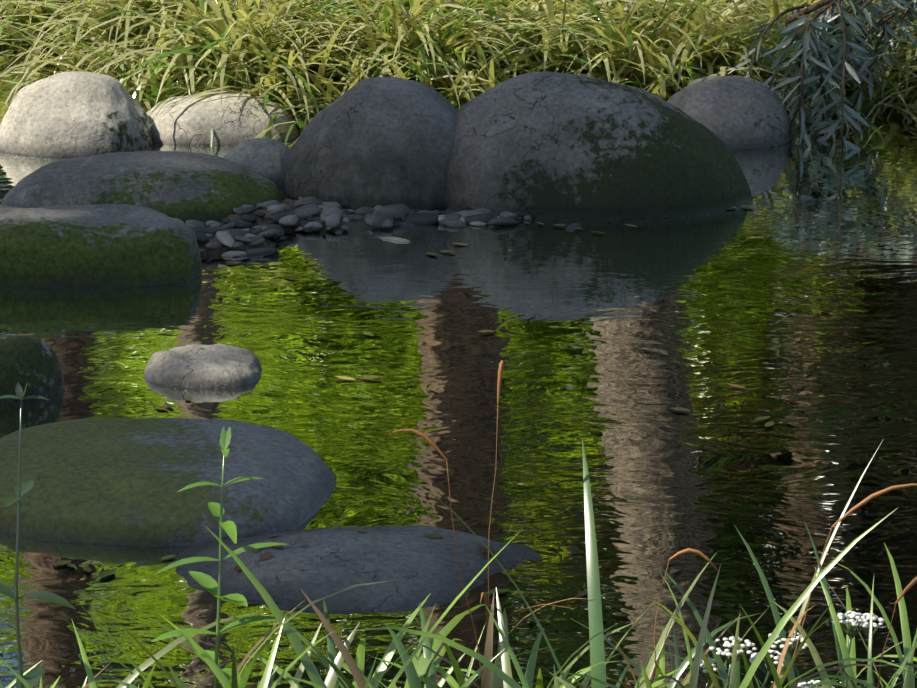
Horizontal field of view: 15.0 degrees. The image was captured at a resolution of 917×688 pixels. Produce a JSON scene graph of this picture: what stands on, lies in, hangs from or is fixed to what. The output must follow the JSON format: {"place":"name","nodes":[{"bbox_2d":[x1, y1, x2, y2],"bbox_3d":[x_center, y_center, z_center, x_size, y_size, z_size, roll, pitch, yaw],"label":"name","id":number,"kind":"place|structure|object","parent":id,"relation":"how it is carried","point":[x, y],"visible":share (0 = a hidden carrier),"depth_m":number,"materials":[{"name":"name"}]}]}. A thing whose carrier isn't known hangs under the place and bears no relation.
{"place":"outdoors","nodes":[
{"label":"outdoors","id":0,"kind":"place"},
{"bbox_2d":[0,29,916,687],"bbox_3d":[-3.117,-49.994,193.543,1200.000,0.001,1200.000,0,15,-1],"label":"water surface","id":1,"kind":"object","parent":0,"point":[788,299],"depth_m":6.54,"materials":[{"name":"green liquid"}]},
{"bbox_2d":[54,205,773,596],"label":"floating leaf litter","id":2,"kind":"object","parent":1,"relation":"on","point":[264,555],"visible":0.88,"depth_m":5.74,"materials":[{"name":"brown plant"}]},
{"bbox_2d":[0,439,916,687],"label":"bank grass","id":3,"kind":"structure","parent":0,"point":[415,669],"depth_m":4.38,"materials":[{"name":"green plant"}]},
{"bbox_2d":[0,0,916,252],"bbox_3d":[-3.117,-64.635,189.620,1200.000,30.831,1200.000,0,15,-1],"label":"terrain","id":4,"kind":"structure","parent":0,"point":[357,224],"depth_m":8.16,"materials":[{"name":"brown soil"}]},
{"bbox_2d":[0,334,64,400],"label":"stone","id":5,"kind":"object","parent":4,"relation":"on","point":[32,362],"visible":0.48,"depth_m":6.57,"materials":[{"name":"stone"}]},
{"bbox_2d":[0,72,152,156],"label":"boulder","id":6,"kind":"object","parent":4,"relation":"on","point":[73,114],"visible":0.4,"depth_m":8.74,"materials":[{"name":"stone"}]},
{"bbox_2d":[0,204,201,287],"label":"boulder","id":7,"kind":"object","parent":4,"relation":"on","point":[98,246],"visible":0.31,"depth_m":7.41,"materials":[{"name":"stone"}]},
{"bbox_2d":[1,151,284,223],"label":"boulder","id":8,"kind":"object","parent":4,"relation":"on","point":[184,186],"visible":0.4,"depth_m":8.04,"materials":[{"name":"stone"}]},
{"bbox_2d":[0,418,335,546],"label":"stone","id":9,"kind":"object","parent":4,"relation":"on","point":[112,481],"visible":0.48,"depth_m":5.87,"materials":[{"name":"stone"}]},
{"bbox_2d":[144,344,261,388],"bbox_3d":[-0.494,0.122,6.778,0.245,0.225,0.258,0,15,-1],"label":"stone","id":10,"kind":"object","parent":4,"relation":"on","point":[214,366],"visible":0.46,"depth_m":6.69,"materials":[{"name":"stone"}]},
{"bbox_2d":[146,91,299,145],"bbox_3d":[-0.621,-0.502,8.994,0.449,0.293,0.310,0,15,-1],"label":"boulder","id":11,"kind":"object","parent":4,"relation":"on","point":[187,121],"visible":0.38,"depth_m":8.87,"materials":[{"name":"stone"}]},
{"bbox_2d":[223,138,291,187],"bbox_3d":[-0.475,-0.358,8.456,0.224,0.288,0.204,0,15,-1],"label":"boulder","id":12,"kind":"object","parent":4,"relation":"on","point":[267,158],"visible":0.35,"depth_m":8.38,"materials":[{"name":"stone"}]},
{"bbox_2d":[176,525,540,610],"bbox_3d":[-0.171,0.481,5.648,0.689,0.312,0.457,0,15,-1],"label":"stone","id":13,"kind":"object","parent":4,"relation":"on","point":[329,561],"visible":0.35,"depth_m":5.56,"materials":[{"name":"stone"}]},
{"bbox_2d":[284,77,457,209],"bbox_3d":[-0.185,-0.342,8.326,0.472,0.594,0.444,0,15,-1],"label":"boulder","id":14,"kind":"object","parent":4,"relation":"on","point":[372,142],"visible":0.35,"depth_m":8.13,"materials":[{"name":"stone"}]},
{"bbox_2d":[186,197,581,261],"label":"pebbles","id":15,"kind":"object","parent":4,"relation":"on","point":[375,217],"visible":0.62,"depth_m":7.96,"materials":[{"name":"grey stone"}]},
{"bbox_2d":[0,382,866,687],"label":"bank weeds","id":16,"kind":"object","parent":4,"relation":"on","point":[210,584],"visible":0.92,"depth_m":4.36,"materials":[{"name":"green plant"}]},
{"bbox_2d":[0,0,916,148],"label":"bank grass","id":17,"kind":"structure","parent":4,"relation":"on","point":[667,55],"depth_m":9.24,"materials":[{"name":"green plant"}]},
{"bbox_2d":[444,71,752,219],"bbox_3d":[0.332,-0.339,8.274,0.784,0.616,0.495,0,15,-1],"label":"boulder","id":18,"kind":"object","parent":4,"relation":"on","point":[546,145],"visible":0.46,"depth_m":8.06,"materials":[{"name":"stone"}]},
{"bbox_2d":[389,360,916,687],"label":"dry stems","id":19,"kind":"object","parent":4,"relation":"on","point":[700,553],"visible":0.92,"depth_m":4.42,"materials":[{"name":"plant"}]},
{"bbox_2d":[667,75,792,150],"bbox_3d":[0.684,-0.494,8.957,0.360,0.395,0.346,0,15,-1],"label":"boulder","id":20,"kind":"object","parent":4,"relation":"on","point":[734,112],"visible":0.4,"depth_m":8.82,"materials":[{"name":"stone"}]},
{"bbox_2d":[699,617,880,687],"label":"flower stems","id":21,"kind":"object","parent":4,"relation":"on","point":[850,633],"visible":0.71,"depth_m":4.47,"materials":[{"name":"green plant"}]},
{"bbox_2d":[700,611,884,687],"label":"white flowers","id":22,"kind":"object","parent":21,"relation":"attached to","point":[861,617],"visible":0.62,"depth_m":4.46,"materials":[{"name":"white plant"}]},
{"bbox_2d":[728,0,916,151],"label":"willow","id":23,"kind":"object","parent":4,"relation":"on","point":[824,27],"depth_m":8.93,"materials":[{"name":"green plant"}]}
]}

